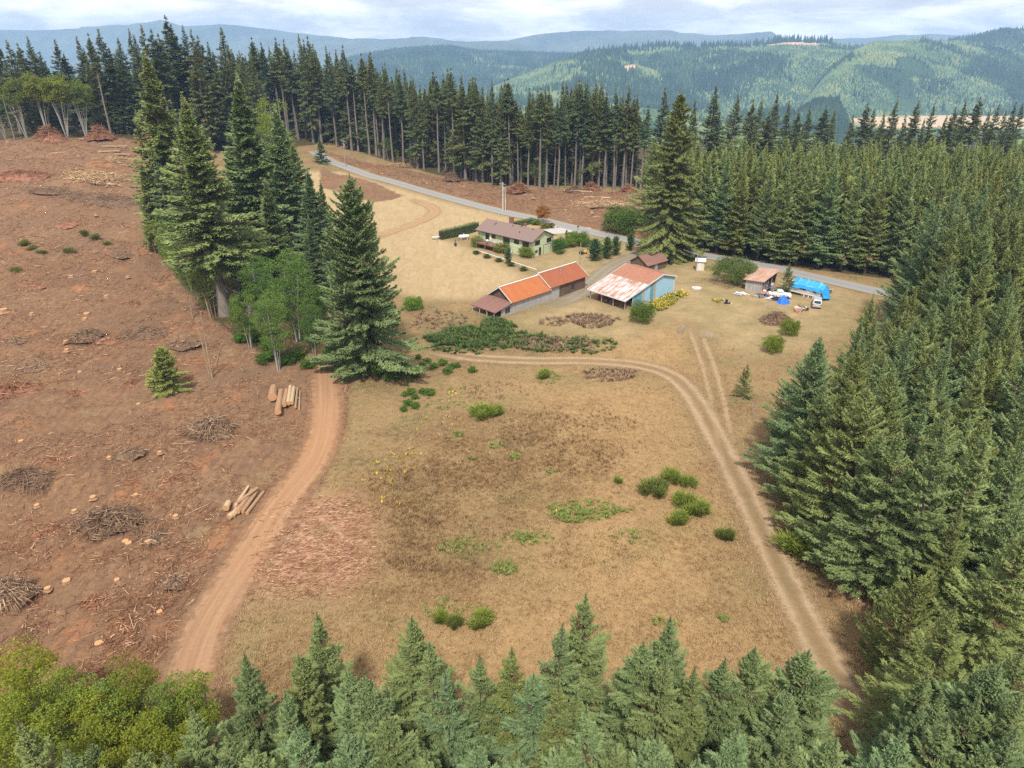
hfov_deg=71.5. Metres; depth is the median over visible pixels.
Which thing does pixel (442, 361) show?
meadow shrub
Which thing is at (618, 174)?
tall fir
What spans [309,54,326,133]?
tall fir
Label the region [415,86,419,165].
tall fir
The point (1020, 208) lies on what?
plantation fir
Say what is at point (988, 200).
plantation fir
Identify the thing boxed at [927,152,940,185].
roadside fir
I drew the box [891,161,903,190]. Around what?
roadside fir
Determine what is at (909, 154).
roadside fir
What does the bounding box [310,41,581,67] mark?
mountain
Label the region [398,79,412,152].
tall fir
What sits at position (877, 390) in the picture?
plantation fir
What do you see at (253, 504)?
log
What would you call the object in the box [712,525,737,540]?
broom bush
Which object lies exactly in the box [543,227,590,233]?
driveway
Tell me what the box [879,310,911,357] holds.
plantation fir
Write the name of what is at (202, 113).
ridge fir
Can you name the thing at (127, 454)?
slash heap
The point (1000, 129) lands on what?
ridge fir
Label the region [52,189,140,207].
slash heap
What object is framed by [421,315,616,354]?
bramble thicket
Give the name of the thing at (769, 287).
junk pile
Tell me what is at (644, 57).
hill
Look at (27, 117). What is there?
ridge fir
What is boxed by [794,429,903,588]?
plantation fir
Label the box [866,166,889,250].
roadside fir
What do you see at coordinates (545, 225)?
garden tree
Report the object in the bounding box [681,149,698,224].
roadside fir
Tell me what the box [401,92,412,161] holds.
tall fir
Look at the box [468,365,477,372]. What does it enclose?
meadow shrub
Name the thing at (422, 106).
tall fir
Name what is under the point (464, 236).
propane tank
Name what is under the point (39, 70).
ridge fir
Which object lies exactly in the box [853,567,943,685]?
pine tree
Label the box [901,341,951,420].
plantation fir
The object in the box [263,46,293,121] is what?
tall fir
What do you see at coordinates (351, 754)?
young fir
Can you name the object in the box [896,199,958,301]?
plantation fir
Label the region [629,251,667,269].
barn
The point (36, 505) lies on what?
stump
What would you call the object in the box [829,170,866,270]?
roadside fir
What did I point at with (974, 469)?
plantation fir
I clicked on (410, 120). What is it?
tall fir
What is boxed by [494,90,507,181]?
tall fir
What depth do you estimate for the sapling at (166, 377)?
109.96 m
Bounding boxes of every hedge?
[438,221,478,239]
[514,217,535,225]
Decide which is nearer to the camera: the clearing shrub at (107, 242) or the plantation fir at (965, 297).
the plantation fir at (965, 297)
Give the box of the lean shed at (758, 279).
[743,267,780,292]
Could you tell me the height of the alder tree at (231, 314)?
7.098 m
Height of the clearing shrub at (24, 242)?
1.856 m
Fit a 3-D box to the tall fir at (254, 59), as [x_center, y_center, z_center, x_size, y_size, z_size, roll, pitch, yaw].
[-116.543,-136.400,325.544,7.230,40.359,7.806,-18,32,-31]
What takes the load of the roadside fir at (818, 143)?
on the ground at (448, 273)
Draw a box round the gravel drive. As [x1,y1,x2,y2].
[555,252,639,304]
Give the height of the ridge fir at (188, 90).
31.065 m
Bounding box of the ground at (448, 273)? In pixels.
[0,67,1023,767]
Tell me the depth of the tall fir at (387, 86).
294.31 m
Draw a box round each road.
[156,337,416,717]
[308,151,907,299]
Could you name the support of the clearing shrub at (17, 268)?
on the ground at (448, 273)
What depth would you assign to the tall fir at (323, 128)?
333.64 m
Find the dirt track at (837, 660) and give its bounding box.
[438,351,866,710]
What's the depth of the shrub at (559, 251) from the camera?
183.63 m
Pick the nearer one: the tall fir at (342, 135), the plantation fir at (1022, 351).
the plantation fir at (1022, 351)
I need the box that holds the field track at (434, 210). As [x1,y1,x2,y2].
[376,200,440,236]
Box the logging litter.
[0,136,653,696]
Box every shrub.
[6,266,23,273]
[16,239,30,245]
[25,244,37,250]
[34,249,48,253]
[61,247,76,252]
[77,229,91,234]
[88,233,101,239]
[102,240,116,245]
[232,332,248,342]
[247,331,263,342]
[254,352,271,363]
[258,341,271,350]
[266,349,282,359]
[280,354,295,364]
[288,348,305,359]
[299,358,317,368]
[319,348,331,354]
[369,357,408,380]
[399,406,407,411]
[400,295,422,309]
[402,399,412,405]
[406,388,416,394]
[410,393,419,398]
[410,401,419,408]
[412,373,422,378]
[417,387,425,394]
[422,357,431,363]
[423,388,436,395]
[428,362,437,369]
[438,358,447,365]
[441,367,452,374]
[447,363,454,368]
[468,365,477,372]
[470,235,483,247]
[494,242,509,252]
[504,247,512,262]
[517,246,535,256]
[551,236,567,251]
[554,249,564,253]
[563,230,590,244]
[564,237,578,246]
[577,237,591,246]
[586,238,604,260]
[600,236,614,258]
[601,203,646,233]
[611,236,621,255]
[625,233,635,250]
[760,334,786,353]
[777,317,800,335]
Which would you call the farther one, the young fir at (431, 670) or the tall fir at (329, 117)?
the tall fir at (329, 117)
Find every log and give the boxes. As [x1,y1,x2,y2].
[98,150,119,152]
[222,500,231,510]
[226,511,236,519]
[233,485,249,507]
[235,487,258,504]
[235,489,252,513]
[240,489,259,513]
[245,491,264,514]
[268,384,277,400]
[274,389,283,414]
[282,388,287,406]
[286,385,291,404]
[290,386,294,404]
[294,387,297,407]
[298,391,300,409]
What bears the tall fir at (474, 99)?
on the ground at (448, 273)
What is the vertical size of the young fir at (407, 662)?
13.814 m
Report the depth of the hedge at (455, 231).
200.42 m
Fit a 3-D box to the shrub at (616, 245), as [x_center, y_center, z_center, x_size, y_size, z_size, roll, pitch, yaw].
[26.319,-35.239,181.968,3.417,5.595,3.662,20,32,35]
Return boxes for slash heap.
[0,168,49,182]
[0,335,33,344]
[0,379,54,398]
[0,462,58,498]
[0,571,43,618]
[11,185,75,195]
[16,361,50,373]
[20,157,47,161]
[20,282,47,289]
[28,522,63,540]
[31,123,74,143]
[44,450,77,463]
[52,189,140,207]
[53,220,78,228]
[59,165,132,186]
[63,500,150,541]
[64,326,110,343]
[64,388,89,396]
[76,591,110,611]
[82,124,118,142]
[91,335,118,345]
[102,154,135,165]
[106,614,145,639]
[111,252,132,258]
[111,444,149,462]
[114,324,171,342]
[115,378,138,388]
[118,298,141,304]
[132,524,169,548]
[156,471,184,484]
[156,570,188,591]
[160,336,204,351]
[175,410,240,444]
[220,442,242,449]
[388,162,418,167]
[441,170,462,181]
[504,181,532,194]
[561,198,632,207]
[563,183,583,192]
[583,181,604,190]
[619,183,637,192]
[757,310,793,325]
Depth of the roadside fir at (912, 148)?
195.95 m
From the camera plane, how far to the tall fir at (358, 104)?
314.53 m
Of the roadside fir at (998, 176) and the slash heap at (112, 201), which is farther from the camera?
the slash heap at (112, 201)
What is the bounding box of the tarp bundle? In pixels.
[776,295,789,304]
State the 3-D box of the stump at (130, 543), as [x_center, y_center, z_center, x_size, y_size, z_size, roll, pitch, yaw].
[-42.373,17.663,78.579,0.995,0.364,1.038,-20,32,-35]
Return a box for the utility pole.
[499,182,505,211]
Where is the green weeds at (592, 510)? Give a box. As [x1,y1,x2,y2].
[422,370,729,625]
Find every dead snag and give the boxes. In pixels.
[194,311,212,378]
[194,319,210,374]
[199,289,210,317]
[215,339,224,367]
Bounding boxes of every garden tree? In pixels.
[531,219,541,224]
[535,205,550,222]
[539,222,549,227]
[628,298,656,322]
[704,255,758,283]
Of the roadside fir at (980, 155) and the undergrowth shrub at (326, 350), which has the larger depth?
the roadside fir at (980, 155)
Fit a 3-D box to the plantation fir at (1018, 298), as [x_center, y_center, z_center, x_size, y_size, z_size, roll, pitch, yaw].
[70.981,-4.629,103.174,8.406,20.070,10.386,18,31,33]
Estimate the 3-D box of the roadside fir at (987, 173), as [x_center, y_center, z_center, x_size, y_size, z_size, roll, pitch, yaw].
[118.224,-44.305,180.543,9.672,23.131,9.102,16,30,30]
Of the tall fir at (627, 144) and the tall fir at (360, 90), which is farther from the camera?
the tall fir at (360, 90)
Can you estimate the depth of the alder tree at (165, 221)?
176.29 m
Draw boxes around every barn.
[470,261,588,316]
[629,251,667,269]
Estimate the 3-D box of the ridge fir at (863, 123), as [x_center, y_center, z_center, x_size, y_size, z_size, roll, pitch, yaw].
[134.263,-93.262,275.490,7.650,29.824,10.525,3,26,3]
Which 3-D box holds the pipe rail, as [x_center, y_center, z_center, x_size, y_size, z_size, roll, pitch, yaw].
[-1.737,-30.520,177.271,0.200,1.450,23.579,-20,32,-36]
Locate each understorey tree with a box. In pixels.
[362,133,370,151]
[380,137,390,159]
[386,146,390,157]
[454,152,463,177]
[456,159,463,175]
[529,159,541,185]
[531,166,538,186]
[541,166,548,187]
[555,163,566,185]
[576,169,584,183]
[577,158,586,174]
[610,156,622,179]
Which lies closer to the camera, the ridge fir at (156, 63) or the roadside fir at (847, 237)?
the roadside fir at (847, 237)
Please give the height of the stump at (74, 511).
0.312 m
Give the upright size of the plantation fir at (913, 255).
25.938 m
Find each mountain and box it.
[0,20,347,67]
[213,37,472,68]
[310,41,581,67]
[508,30,776,51]
[802,34,964,46]
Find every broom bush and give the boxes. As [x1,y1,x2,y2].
[431,606,449,624]
[444,611,463,630]
[461,604,498,630]
[467,401,498,420]
[494,403,505,414]
[532,367,551,379]
[614,475,623,483]
[635,473,670,498]
[657,466,683,484]
[663,506,692,525]
[669,487,701,510]
[679,473,700,488]
[680,495,715,516]
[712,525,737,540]
[768,524,821,558]
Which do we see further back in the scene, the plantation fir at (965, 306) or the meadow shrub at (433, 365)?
the meadow shrub at (433, 365)
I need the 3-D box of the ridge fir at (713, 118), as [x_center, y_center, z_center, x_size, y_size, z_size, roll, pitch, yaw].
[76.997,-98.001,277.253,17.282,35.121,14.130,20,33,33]
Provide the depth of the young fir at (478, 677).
50.36 m
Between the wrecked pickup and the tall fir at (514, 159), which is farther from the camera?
the tall fir at (514, 159)
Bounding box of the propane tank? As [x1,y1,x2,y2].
[459,234,468,239]
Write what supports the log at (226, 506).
on the ground at (448, 273)
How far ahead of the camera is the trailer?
151.73 m
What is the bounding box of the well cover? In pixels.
[692,283,701,289]
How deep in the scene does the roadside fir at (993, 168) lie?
171.12 m
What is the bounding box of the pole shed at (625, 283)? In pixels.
[587,263,676,310]
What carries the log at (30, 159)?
on the ground at (448, 273)
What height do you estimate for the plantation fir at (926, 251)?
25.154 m
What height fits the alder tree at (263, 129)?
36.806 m
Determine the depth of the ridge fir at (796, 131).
253.17 m
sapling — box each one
[144,225,155,253]
[144,346,192,397]
[146,208,166,251]
[146,220,169,259]
[159,246,173,274]
[162,230,181,277]
[193,268,218,316]
[204,272,224,300]
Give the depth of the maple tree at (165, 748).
48.45 m
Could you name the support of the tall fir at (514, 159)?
on the ground at (448, 273)
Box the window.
[522,241,528,246]
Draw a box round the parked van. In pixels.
[812,296,821,307]
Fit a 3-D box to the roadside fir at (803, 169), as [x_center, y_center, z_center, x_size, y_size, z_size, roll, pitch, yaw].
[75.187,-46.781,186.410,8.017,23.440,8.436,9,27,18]
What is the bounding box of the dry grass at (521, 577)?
[211,297,916,765]
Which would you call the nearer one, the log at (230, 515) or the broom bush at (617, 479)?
the log at (230, 515)
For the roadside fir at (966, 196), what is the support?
on the ground at (448, 273)
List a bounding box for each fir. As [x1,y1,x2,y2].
[0,49,22,132]
[0,77,15,139]
[0,96,16,127]
[2,40,48,134]
[2,103,21,129]
[14,718,63,767]
[16,44,41,126]
[24,36,61,130]
[29,49,68,132]
[39,51,61,130]
[42,101,62,132]
[50,40,78,129]
[57,102,77,125]
[61,744,105,767]
[63,53,90,128]
[68,36,104,130]
[74,76,92,128]
[80,742,121,767]
[82,48,111,125]
[84,58,110,127]
[85,33,111,134]
[91,74,114,132]
[93,29,129,132]
[100,80,125,132]
[102,49,140,128]
[104,86,126,132]
[110,78,137,134]
[111,50,144,133]
[111,83,136,134]
[114,37,144,110]
[118,81,142,127]
[122,747,156,767]
[125,28,142,109]
[128,34,145,120]
[128,46,188,227]
[128,109,157,198]
[135,25,178,125]
[136,161,159,251]
[147,29,178,135]
[149,150,186,234]
[151,92,278,317]
[155,33,180,128]
[160,15,194,102]
[160,751,187,767]
[165,56,189,127]
[167,112,223,248]
[169,24,190,100]
[175,706,237,767]
[177,26,196,126]
[178,56,192,106]
[185,30,225,150]
[189,47,222,134]
[190,66,226,144]
[191,74,219,145]
[194,758,225,767]
[195,35,218,90]
[206,41,223,104]
[209,52,223,104]
[210,83,223,140]
[211,68,228,145]
[212,26,250,111]
[214,47,234,145]
[215,149,249,267]
[215,651,282,755]
[215,731,250,767]
[218,70,294,256]
[218,755,232,767]
[219,45,261,135]
[222,59,235,146]
[225,114,251,212]
[232,50,260,128]
[238,53,245,76]
[239,747,290,767]
[241,55,272,137]
[245,51,288,142]
[248,37,263,116]
[251,49,275,122]
[251,178,307,299]
[252,652,344,767]
[256,104,321,261]
[257,49,269,129]
[258,42,274,132]
[259,49,273,118]
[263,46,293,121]
[266,688,320,761]
[268,37,289,135]
[268,51,280,118]
[268,725,330,767]
[276,52,294,130]
[277,92,298,122]
[278,38,302,139]
[278,44,289,134]
[280,53,300,127]
[282,49,296,138]
[282,610,383,744]
[284,73,300,131]
[287,167,335,286]
[288,60,316,137]
[288,142,313,223]
[292,51,305,129]
[295,45,312,137]
[296,34,322,142]
[296,213,334,312]
[298,39,315,139]
[299,81,332,136]
[304,35,319,137]
[306,44,327,143]
[308,48,322,121]
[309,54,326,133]
[312,138,330,164]
[315,669,377,764]
[316,59,348,143]
[318,180,340,262]
[321,46,339,146]
[321,52,340,136]
[328,69,349,144]
[329,731,377,767]
[331,49,347,131]
[333,59,348,131]
[334,45,358,150]
[335,61,348,147]
[335,62,350,146]
[337,68,364,149]
[342,672,429,748]
[346,60,359,151]
[350,82,367,150]
[353,60,392,149]
[354,63,366,151]
[356,53,370,154]
[357,67,392,149]
[358,62,374,152]
[362,54,377,142]
[363,52,377,155]
[364,712,441,767]
[365,70,379,155]
[368,110,386,153]
[372,82,390,153]
[374,73,387,158]
[374,73,389,159]
[376,78,412,156]
[379,66,393,140]
[379,613,457,744]
[381,63,394,161]
[388,72,404,153]
[391,89,407,154]
[392,70,408,162]
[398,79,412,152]
[400,640,473,763]
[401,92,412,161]
[402,69,408,93]
[402,77,427,168]
[403,82,422,162]
[404,75,420,165]
[407,92,430,161]
[412,748,441,767]
[413,82,429,169]
[414,77,449,166]
[414,666,482,767]
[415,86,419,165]
[418,747,436,767]
[422,84,429,166]
[424,94,447,165]
[426,72,445,142]
[426,92,450,165]
[429,76,444,172]
[438,97,459,160]
[439,74,446,170]
[440,69,454,171]
[440,79,451,164]
[441,97,461,171]
[442,67,459,174]
[444,88,467,167]
[446,74,478,179]
[449,82,474,176]
[452,651,509,767]
[456,740,499,767]
[460,78,488,181]
[465,77,478,179]
[465,645,529,767]
[466,85,497,182]
[466,99,490,180]
[476,671,575,767]
[477,94,495,180]
[484,79,497,185]
[485,88,523,180]
[487,88,511,186]
[493,96,516,182]
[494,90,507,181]
[498,78,518,185]
[502,758,528,767]
[503,749,525,767]
[504,94,518,164]
[504,118,520,183]
[507,135,526,180]
[509,99,522,182]
[513,107,529,182]
[515,108,526,177]
[516,100,550,176]
[518,97,538,187]
[522,115,549,181]
[523,93,542,180]
[524,87,530,111]
[525,690,603,767]
[529,677,576,767]
[530,90,544,184]
[531,87,553,188]
[533,122,557,173]
[537,86,556,187]
[537,620,593,720]
[540,743,577,767]
[542,590,611,731]
[544,95,558,177]
[549,87,582,183]
[549,97,571,188]
[549,101,563,176]
[550,703,605,767]
[551,119,560,180]
[552,98,561,187]
[557,91,585,180]
[559,82,564,175]
[561,90,569,181]
[561,99,571,187]
[562,142,587,181]
[563,83,569,99]
[568,80,577,184]
[569,79,584,185]
[569,84,576,183]
[570,79,586,174]
[573,85,586,185]
[574,78,593,187]
[578,122,602,182]
[579,86,592,184]
[580,80,603,184]
[587,743,627,767]
[588,89,597,178]
[591,82,610,187]
[591,641,674,754]
[595,91,616,188]
[595,100,613,181]
[604,659,701,767]
[606,104,613,186]
[606,104,616,178]
[606,106,624,181]
[608,89,622,189]
[608,95,625,167]
[609,614,706,748]
[613,97,623,188]
[614,84,637,187]
[617,125,643,183]
[618,142,639,177]
[619,105,633,185]
[623,135,660,220]
[624,94,643,183]
[625,756,633,767]
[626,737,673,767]
[627,95,636,184]
[635,106,653,189]
[635,113,643,187]
[639,87,671,176]
[641,174,667,218]
[644,156,661,226]
[664,665,712,767]
[674,657,742,767]
[680,754,709,767]
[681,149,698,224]
[684,98,702,153]
[684,156,708,242]
[686,157,717,247]
[688,142,702,232]
[689,149,708,225]
[689,726,752,767]
[696,85,724,158]
[700,146,720,243]
[700,153,736,252]
[700,155,734,246]
[707,110,723,156]
[708,644,776,761]
[710,148,727,236]
[711,142,736,197]
[714,93,746,157]
[714,143,723,178]
[714,159,736,241]
[714,171,753,256]
[716,154,757,252]
[717,150,734,187]
[724,139,737,175]
[724,158,762,251]
[728,150,758,242]
[731,364,754,398]
[732,100,760,151]
[733,143,759,227]
[733,149,742,227]
[733,648,846,767]
[734,136,748,163]
[736,139,742,162]
[739,337,837,476]
[743,145,759,164]
[743,155,779,255]
[744,100,766,161]
[745,686,804,766]
[746,757,760,767]
[747,169,779,260]
[749,158,767,247]
[751,164,778,251]
[756,91,783,162]
[756,151,764,194]
[757,749,788,767]
[758,112,775,152]
[759,170,796,262]
[759,337,836,462]
[759,380,835,506]
[760,149,769,171]
[762,143,772,172]
[764,154,799,250]
[764,337,832,438]
[769,101,792,160]
[769,377,859,535]
[769,739,799,767]
[770,144,780,160]
[772,156,783,224]
[772,264,794,291]
[775,382,888,563]
[777,135,790,164]
[777,158,791,198]
[777,162,801,231]
[778,110,807,165]
[780,148,787,172]
[780,171,818,265]
[782,142,792,163]
[784,160,817,245]
[786,154,823,260]
[789,161,805,242]
[789,345,873,467]
[790,145,803,171]
[790,152,812,217]
[791,140,799,157]
[791,144,802,174]
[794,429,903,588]
[794,737,852,767]
[795,106,816,160]
[796,165,827,253]
[797,165,844,267]
[803,165,830,260]
[805,146,814,164]
[805,427,930,608]
[806,147,819,177]
[807,138,820,154]
[809,105,837,148]
[815,141,826,162]
[815,155,852,262]
[817,148,822,165]
[817,156,822,178]
[818,141,831,172]
[819,165,849,252]
[821,150,826,171]
[821,154,841,228]
[821,747,842,767]
[822,109,837,161]
[824,152,836,185]
[825,161,834,188]
[827,139,840,171]
[827,163,871,265]
[828,292,883,384]
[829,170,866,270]
[829,318,874,391]
[829,334,879,395]
[831,315,879,409]
[835,164,855,252]
[837,153,844,170]
[838,116,857,154]
[838,139,850,166]
[840,152,849,170]
[840,169,873,259]
[842,165,886,268]
[842,602,965,742]
[843,691,947,764]
[844,146,860,183]
[844,367,912,517]
[844,705,929,767]
[845,142,857,160]
[845,363,915,444]
[848,102,871,152]
[849,159,855,188]
[849,177,892,273]
[849,347,889,474]
[849,669,933,763]
[851,727,912,767]
[855,159,868,186]
[856,147,864,175]
[856,149,869,177]
[857,108,877,151]
[858,427,969,621]
[861,760,882,767]
[863,146,877,183]
[863,156,892,262]
[864,402,976,582]
[864,717,965,767]
[865,166,873,209]
[865,322,909,392]
[866,111,887,157]
[866,137,873,157]
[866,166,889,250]
[867,171,912,267]
[869,287,913,368]
[870,141,878,171]
[870,208,945,341]
[872,153,882,179]
[872,160,884,186]
[872,199,944,333]
[873,168,896,251]
[875,176,916,275]
[876,139,882,167]
[876,287,920,362]
[876,419,1011,606]
[877,160,920,268]
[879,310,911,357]
[879,661,1023,762]
[880,99,906,161]
[880,192,942,318]
[880,319,923,407]
[884,143,901,157]
[888,144,894,186]
[889,115,908,160]
[889,506,971,632]
[890,174,924,267]
[890,183,964,285]
[890,405,929,482]
[891,147,899,171]
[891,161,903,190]
[891,338,965,424]
[891,344,916,429]
[892,207,974,316]
[894,157,901,172]
[894,163,908,195]
[895,142,914,180]
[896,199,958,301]
[899,360,996,513]
[900,135,921,167]
[900,157,907,180]
[900,370,936,454]
[901,100,920,153]
[901,168,949,268]
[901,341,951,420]
[902,164,929,262]
[904,164,946,256]
[905,183,946,246]
[905,322,933,404]
[907,146,917,166]
[907,221,975,327]
[908,367,952,451]
[910,143,920,174]
[910,228,962,334]
[910,301,945,355]
[910,317,948,392]
[912,270,966,334]
[913,149,930,180]
[913,261,952,337]
[914,118,926,160]
[914,132,937,169]
[914,159,925,198]
[914,160,926,205]
[915,138,932,172]
[918,212,965,308]
[919,103,937,155]
[919,169,936,220]
[919,664,994,749]
[921,416,999,570]
[923,308,987,401]
[925,146,935,183]
[925,159,946,202]
[925,412,976,516]
[925,533,1023,684]
[926,148,946,189]
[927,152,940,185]
[928,298,962,357]
[929,227,998,330]
[930,299,970,355]
[932,140,942,164]
[935,101,971,150]
[935,116,953,154]
[938,107,958,153]
[939,299,989,389]
[939,440,1023,597]
[940,170,966,224]
[941,168,953,215]
[941,169,964,217]
[943,335,985,419]
[944,157,950,184]
[946,148,956,175]
[946,320,987,380]
[946,694,989,767]
[946,760,954,767]
[947,140,963,161]
[948,119,965,156]
[948,143,962,177]
[948,155,965,196]
[949,143,960,164]
[949,147,970,187]
[949,342,1009,455]
[950,180,976,225]
[950,218,1000,311]
[951,144,967,180]
[951,153,968,183]
[952,333,1020,426]
[953,376,989,471]
[953,749,999,767]
[954,693,1023,766]
[955,218,982,259]
[955,260,998,340]
[956,288,970,315]
[958,182,972,208]
[959,500,1023,633]
[962,96,983,149]
[965,145,979,177]
[965,164,976,190]
[965,429,1023,567]
[966,145,975,180]
[966,183,992,225]
[967,175,978,212]
[967,191,978,213]
[967,196,992,236]
[968,205,994,266]
[968,724,1023,767]
[969,109,993,155]
[969,165,1005,234]
[969,405,1023,517]
[970,137,982,158]
[970,235,1023,338]
[973,165,982,198]
[977,145,986,172]
[978,172,988,196]
[979,104,999,155]
[980,140,991,172]
[980,280,1020,364]
[980,316,1020,380]
[981,149,994,178]
[981,193,992,230]
[981,278,1023,361]
[982,306,1019,377]
[983,164,991,183]
[983,268,1020,337]
[983,356,1023,455]
[984,288,1023,371]
[985,325,1023,400]
[985,387,1023,499]
[985,591,1023,658]
[986,208,1009,259]
[986,229,1010,298]
[987,154,998,182]
[987,171,994,215]
[987,184,1000,226]
[987,212,1023,303]
[987,649,1023,741]
[989,197,1012,246]
[990,145,997,162]
[991,159,1010,208]
[992,110,1006,159]
[992,205,1022,238]
[993,168,1023,220]
[994,102,1017,157]
[995,168,1023,219]
[997,197,1019,223]
[998,178,1023,208]
[999,151,1011,182]
[1000,104,1023,158]
[1000,142,1022,168]
[1000,256,1023,314]
[1002,164,1018,197]
[1004,152,1022,194]
[1004,158,1014,184]
[1005,345,1023,409]
[1009,559,1023,644]
[1014,201,1023,226]
[1015,138,1023,151]
[1015,190,1023,213]
[1016,147,1023,161]
[1019,207,1023,231]
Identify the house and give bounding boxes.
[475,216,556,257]
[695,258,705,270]
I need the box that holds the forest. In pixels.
[0,26,1023,147]
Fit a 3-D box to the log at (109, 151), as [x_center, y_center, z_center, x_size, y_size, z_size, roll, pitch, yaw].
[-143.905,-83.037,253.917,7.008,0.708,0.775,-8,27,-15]
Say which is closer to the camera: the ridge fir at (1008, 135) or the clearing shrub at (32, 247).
the clearing shrub at (32, 247)
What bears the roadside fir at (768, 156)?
on the ground at (448, 273)
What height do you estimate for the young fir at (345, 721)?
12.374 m
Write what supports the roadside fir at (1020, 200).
on the ground at (448, 273)
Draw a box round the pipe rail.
[478,250,536,273]
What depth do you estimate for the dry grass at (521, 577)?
74.62 m
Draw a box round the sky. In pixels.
[0,0,1023,41]
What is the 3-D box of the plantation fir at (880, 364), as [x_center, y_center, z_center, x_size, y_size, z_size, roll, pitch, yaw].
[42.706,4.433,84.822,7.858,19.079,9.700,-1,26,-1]
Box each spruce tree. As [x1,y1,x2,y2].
[305,172,429,384]
[634,88,708,264]
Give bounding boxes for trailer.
[789,277,829,298]
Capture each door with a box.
[503,237,509,245]
[543,243,550,253]
[562,286,565,294]
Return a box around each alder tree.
[0,77,28,137]
[0,99,6,138]
[19,70,51,131]
[35,72,72,137]
[59,78,93,136]
[153,209,175,234]
[156,236,167,260]
[162,234,187,275]
[173,261,188,290]
[182,258,204,298]
[195,279,212,309]
[224,256,247,298]
[227,299,241,329]
[228,294,255,348]
[236,254,280,321]
[248,242,277,295]
[250,289,295,370]
[253,97,300,186]
[262,248,321,341]
[279,256,305,305]
[295,297,324,355]
[307,285,330,323]
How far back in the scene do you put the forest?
2430.61 m
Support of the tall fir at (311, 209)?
on the ground at (448, 273)
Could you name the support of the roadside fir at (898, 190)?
on the ground at (448, 273)
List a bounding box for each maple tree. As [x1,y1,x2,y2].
[0,632,61,740]
[0,681,40,767]
[0,701,83,765]
[7,662,98,740]
[51,685,131,747]
[53,740,99,767]
[57,673,101,741]
[61,713,135,767]
[83,673,145,743]
[94,651,166,760]
[94,742,158,767]
[103,706,186,767]
[139,670,195,766]
[153,709,217,767]
[160,668,222,741]
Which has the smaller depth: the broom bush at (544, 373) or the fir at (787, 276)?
the broom bush at (544, 373)
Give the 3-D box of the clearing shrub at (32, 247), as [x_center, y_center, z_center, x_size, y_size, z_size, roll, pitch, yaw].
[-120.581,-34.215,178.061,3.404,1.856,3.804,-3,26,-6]
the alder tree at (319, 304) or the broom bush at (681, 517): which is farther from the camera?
the alder tree at (319, 304)
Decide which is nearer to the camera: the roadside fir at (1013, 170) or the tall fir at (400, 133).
the roadside fir at (1013, 170)
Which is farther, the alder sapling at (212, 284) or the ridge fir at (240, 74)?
the ridge fir at (240, 74)
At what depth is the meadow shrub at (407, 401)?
107.76 m
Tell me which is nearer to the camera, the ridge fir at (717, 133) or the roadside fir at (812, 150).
the roadside fir at (812, 150)
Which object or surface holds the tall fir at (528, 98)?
on the ground at (448, 273)
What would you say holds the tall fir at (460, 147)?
on the ground at (448, 273)
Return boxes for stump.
[0,308,10,313]
[33,503,40,508]
[43,586,52,592]
[62,577,70,584]
[70,508,78,513]
[89,495,97,500]
[94,640,102,646]
[125,541,132,545]
[155,609,164,615]
[172,514,179,519]
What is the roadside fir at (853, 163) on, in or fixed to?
on the ground at (448, 273)
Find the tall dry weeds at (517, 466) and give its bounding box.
[367,380,635,571]
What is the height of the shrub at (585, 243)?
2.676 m
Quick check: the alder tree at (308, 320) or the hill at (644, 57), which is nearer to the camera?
the alder tree at (308, 320)
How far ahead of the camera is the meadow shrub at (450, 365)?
120.54 m
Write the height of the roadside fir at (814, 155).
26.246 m
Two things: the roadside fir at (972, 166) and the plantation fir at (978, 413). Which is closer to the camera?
the plantation fir at (978, 413)
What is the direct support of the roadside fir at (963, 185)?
on the ground at (448, 273)
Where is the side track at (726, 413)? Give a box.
[689,329,737,452]
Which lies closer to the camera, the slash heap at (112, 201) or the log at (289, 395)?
the log at (289, 395)
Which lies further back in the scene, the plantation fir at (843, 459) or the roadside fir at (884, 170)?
the roadside fir at (884, 170)
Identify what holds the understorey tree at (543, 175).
on the ground at (448, 273)
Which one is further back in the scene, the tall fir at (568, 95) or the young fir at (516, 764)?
the tall fir at (568, 95)
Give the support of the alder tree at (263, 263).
on the ground at (448, 273)
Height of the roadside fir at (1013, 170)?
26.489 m
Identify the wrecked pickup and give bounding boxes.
[768,289,791,298]
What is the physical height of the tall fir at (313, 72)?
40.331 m
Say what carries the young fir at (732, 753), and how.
on the ground at (448, 273)
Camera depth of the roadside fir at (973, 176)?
174.42 m
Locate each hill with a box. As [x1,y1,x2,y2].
[496,42,1021,115]
[641,118,725,137]
[818,42,1023,117]
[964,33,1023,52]
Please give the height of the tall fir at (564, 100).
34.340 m
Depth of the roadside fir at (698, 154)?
194.36 m
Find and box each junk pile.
[733,291,748,295]
[751,290,772,298]
[762,283,784,291]
[768,294,781,300]
[794,304,808,311]
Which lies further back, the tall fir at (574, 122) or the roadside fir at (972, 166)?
the tall fir at (574, 122)
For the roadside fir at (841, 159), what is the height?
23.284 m
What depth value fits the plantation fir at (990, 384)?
80.10 m
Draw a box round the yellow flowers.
[648,289,725,310]
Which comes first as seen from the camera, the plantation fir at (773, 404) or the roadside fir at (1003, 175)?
the plantation fir at (773, 404)
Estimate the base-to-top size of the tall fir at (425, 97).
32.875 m
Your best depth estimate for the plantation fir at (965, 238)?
111.50 m
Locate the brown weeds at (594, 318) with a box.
[409,308,637,381]
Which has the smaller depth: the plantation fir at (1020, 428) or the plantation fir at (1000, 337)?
the plantation fir at (1020, 428)
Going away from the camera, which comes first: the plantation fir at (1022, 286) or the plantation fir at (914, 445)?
the plantation fir at (914, 445)
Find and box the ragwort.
[362,391,556,514]

